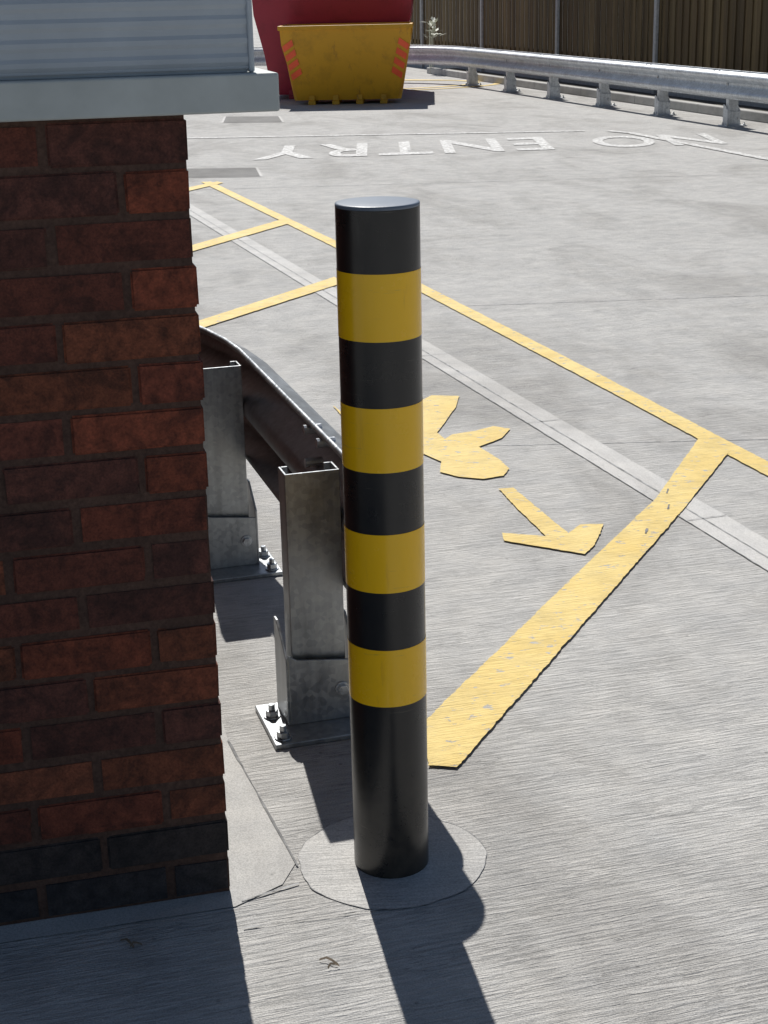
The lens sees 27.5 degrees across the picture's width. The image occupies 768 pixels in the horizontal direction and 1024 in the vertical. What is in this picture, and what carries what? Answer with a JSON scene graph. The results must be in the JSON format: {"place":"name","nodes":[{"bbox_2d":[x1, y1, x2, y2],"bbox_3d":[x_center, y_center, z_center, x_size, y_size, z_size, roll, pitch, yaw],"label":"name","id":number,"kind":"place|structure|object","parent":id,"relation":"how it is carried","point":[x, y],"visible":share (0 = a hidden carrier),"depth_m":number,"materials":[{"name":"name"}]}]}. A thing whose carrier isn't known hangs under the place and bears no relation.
{"place":"outdoors","nodes":[
{"label":"outdoors","id":0,"kind":"place"},
{"bbox_2d":[0,0,767,1023],"bbox_3d":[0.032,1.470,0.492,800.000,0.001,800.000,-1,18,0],"label":"ground","id":1,"kind":"structure","parent":0,"point":[600,792],"depth_m":4.11,"materials":[{"name":"concrete"}]},
{"bbox_2d":[0,117,229,921],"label":"bricks","id":2,"kind":"object","parent":1,"relation":"on","point":[91,144],"visible":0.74,"depth_m":2.58,"materials":[{"name":"brown brick"}]},
{"bbox_2d":[0,115,229,925],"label":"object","id":3,"kind":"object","parent":1,"relation":"on","point":[146,543],"visible":0.2,"depth_m":2.59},
{"bbox_2d":[0,68,279,121],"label":"sill","id":4,"kind":"structure","parent":3,"relation":"on","point":[257,90],"depth_m":2.35,"materials":[{"name":"paint"}]},
{"bbox_2d":[0,68,247,79],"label":"wall","id":5,"kind":"structure","parent":4,"relation":"on","point":[121,74],"depth_m":2.37,"materials":[{"name":"grey metal"}]},
{"bbox_2d":[0,0,248,76],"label":"cladding","id":6,"kind":"structure","parent":5,"relation":"attached to","point":[51,37],"depth_m":2.35,"materials":[{"name":"grey paint"}]},
{"bbox_2d":[246,0,254,71],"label":"corner trim","id":7,"kind":"structure","parent":5,"relation":"attached to","point":[251,66],"depth_m":2.39,"materials":[{"name":"grey paint"}]},
{"bbox_2d":[0,720,294,942],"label":"pavement apron","id":8,"kind":"object","parent":1,"relation":"on","point":[260,860],"visible":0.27,"depth_m":2.90,"materials":[{"name":"concrete"}]},
{"bbox_2d":[187,167,262,177],"bbox_3d":[-1.452,-3.047,14.071,0.788,0.002,0.799,-1,18,0],"label":"manhole cover","id":9,"kind":"object","parent":1,"relation":"on","point":[220,172],"visible":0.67,"depth_m":14.03,"materials":[{"name":"metal"}]},
{"bbox_2d":[120,938,338,968],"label":"leaf litter","id":10,"kind":"object","parent":1,"relation":"on","point":[326,957],"visible":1,"depth_m":2.63,"materials":[{"name":"brown plant"}]},
{"bbox_2d":[221,116,283,122],"bbox_3d":[-1.648,-4.958,19.794,0.842,0.002,1.134,-1,18,0],"label":"manhole cover","id":11,"kind":"object","parent":1,"relation":"on","point":[240,119],"visible":1,"depth_m":19.75,"materials":[{"name":"metal"}]},
{"bbox_2d":[198,325,350,749],"bbox_3d":[-0.376,-0.061,4.124,0.302,0.614,2.410,-7,19,-15],"label":"crash barrier","id":12,"kind":"object","parent":1,"relation":"on","point":[273,427],"visible":0.61,"depth_m":3.52,"materials":[{"name":"metal"}]},
{"bbox_2d":[252,0,412,98],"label":"waste skip","id":13,"kind":"object","parent":1,"relation":"on","point":[270,16],"visible":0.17,"depth_m":22.66,"materials":[{"name":"red paint"}]},
{"bbox_2d":[277,22,412,104],"bbox_3d":[-0.508,-6.345,22.190,1.850,1.070,1.230,-1,19,2],"label":"waste skip","id":14,"kind":"object","parent":1,"relation":"on","point":[338,63],"visible":1,"depth_m":21.74,"materials":[{"name":"yellow paint"}]},
{"bbox_2d":[335,196,428,878],"bbox_3d":[0.002,0.073,2.745,0.140,1.220,0.140,-1,18,0],"label":"bollard","id":15,"kind":"object","parent":1,"relation":"on","point":[378,273],"visible":1,"depth_m":2.67,"materials":[{"name":"metal"}]},
{"bbox_2d":[298,815,486,909],"bbox_3d":[0.016,0.649,2.937,0.356,0.001,0.340,-1,18,0],"label":"bollard footing","id":16,"kind":"object","parent":1,"relation":"on","point":[455,865],"visible":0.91,"depth_m":2.90,"materials":[{"name":"grey concrete"}]},
{"bbox_2d":[422,17,442,73],"bbox_3d":[0.931,-8.653,29.075,0.474,1.019,0.478,-9,20,-23],"label":"weed plant","id":17,"kind":"object","parent":1,"relation":"on","point":[433,30],"visible":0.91,"depth_m":28.97,"materials":[{"name":"green plant"}]},
{"bbox_2d":[189,79,767,766],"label":"yellow road marking","id":18,"kind":"object","parent":1,"relation":"on","point":[465,717],"visible":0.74,"depth_m":4.68,"materials":[{"name":"paint"}]},
{"bbox_2d":[189,204,767,570],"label":"drainage channel","id":19,"kind":"object","parent":1,"relation":"on","point":[741,539],"visible":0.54,"depth_m":5.69,"materials":[{"name":"concrete"}]},
{"bbox_2d":[194,130,767,159],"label":"white road marking","id":20,"kind":"object","parent":1,"relation":"on","point":[405,147],"visible":0.95,"depth_m":15.93,"materials":[{"name":"paint"}]},
{"bbox_2d":[207,174,767,927],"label":"concrete joints","id":21,"kind":"object","parent":1,"relation":"on","point":[231,744],"visible":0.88,"depth_m":3.32,"materials":[{"name":"grey concrete"}]},
{"bbox_2d":[254,45,767,126],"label":"crash barrier","id":22,"kind":"object","parent":1,"relation":"on","point":[732,87],"visible":0.98,"depth_m":20.38,"materials":[{"name":"metal"}]},
{"bbox_2d":[407,0,767,107],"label":"timber fence","id":23,"kind":"object","parent":1,"relation":"on","point":[726,34],"visible":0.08,"depth_m":22.79,"materials":[{"name":"wood"}]},
{"bbox_2d":[427,67,767,122],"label":"kerb","id":24,"kind":"structure","parent":1,"relation":"on","point":[756,114],"depth_m":21.54,"materials":[{"name":"concrete"}]}
]}

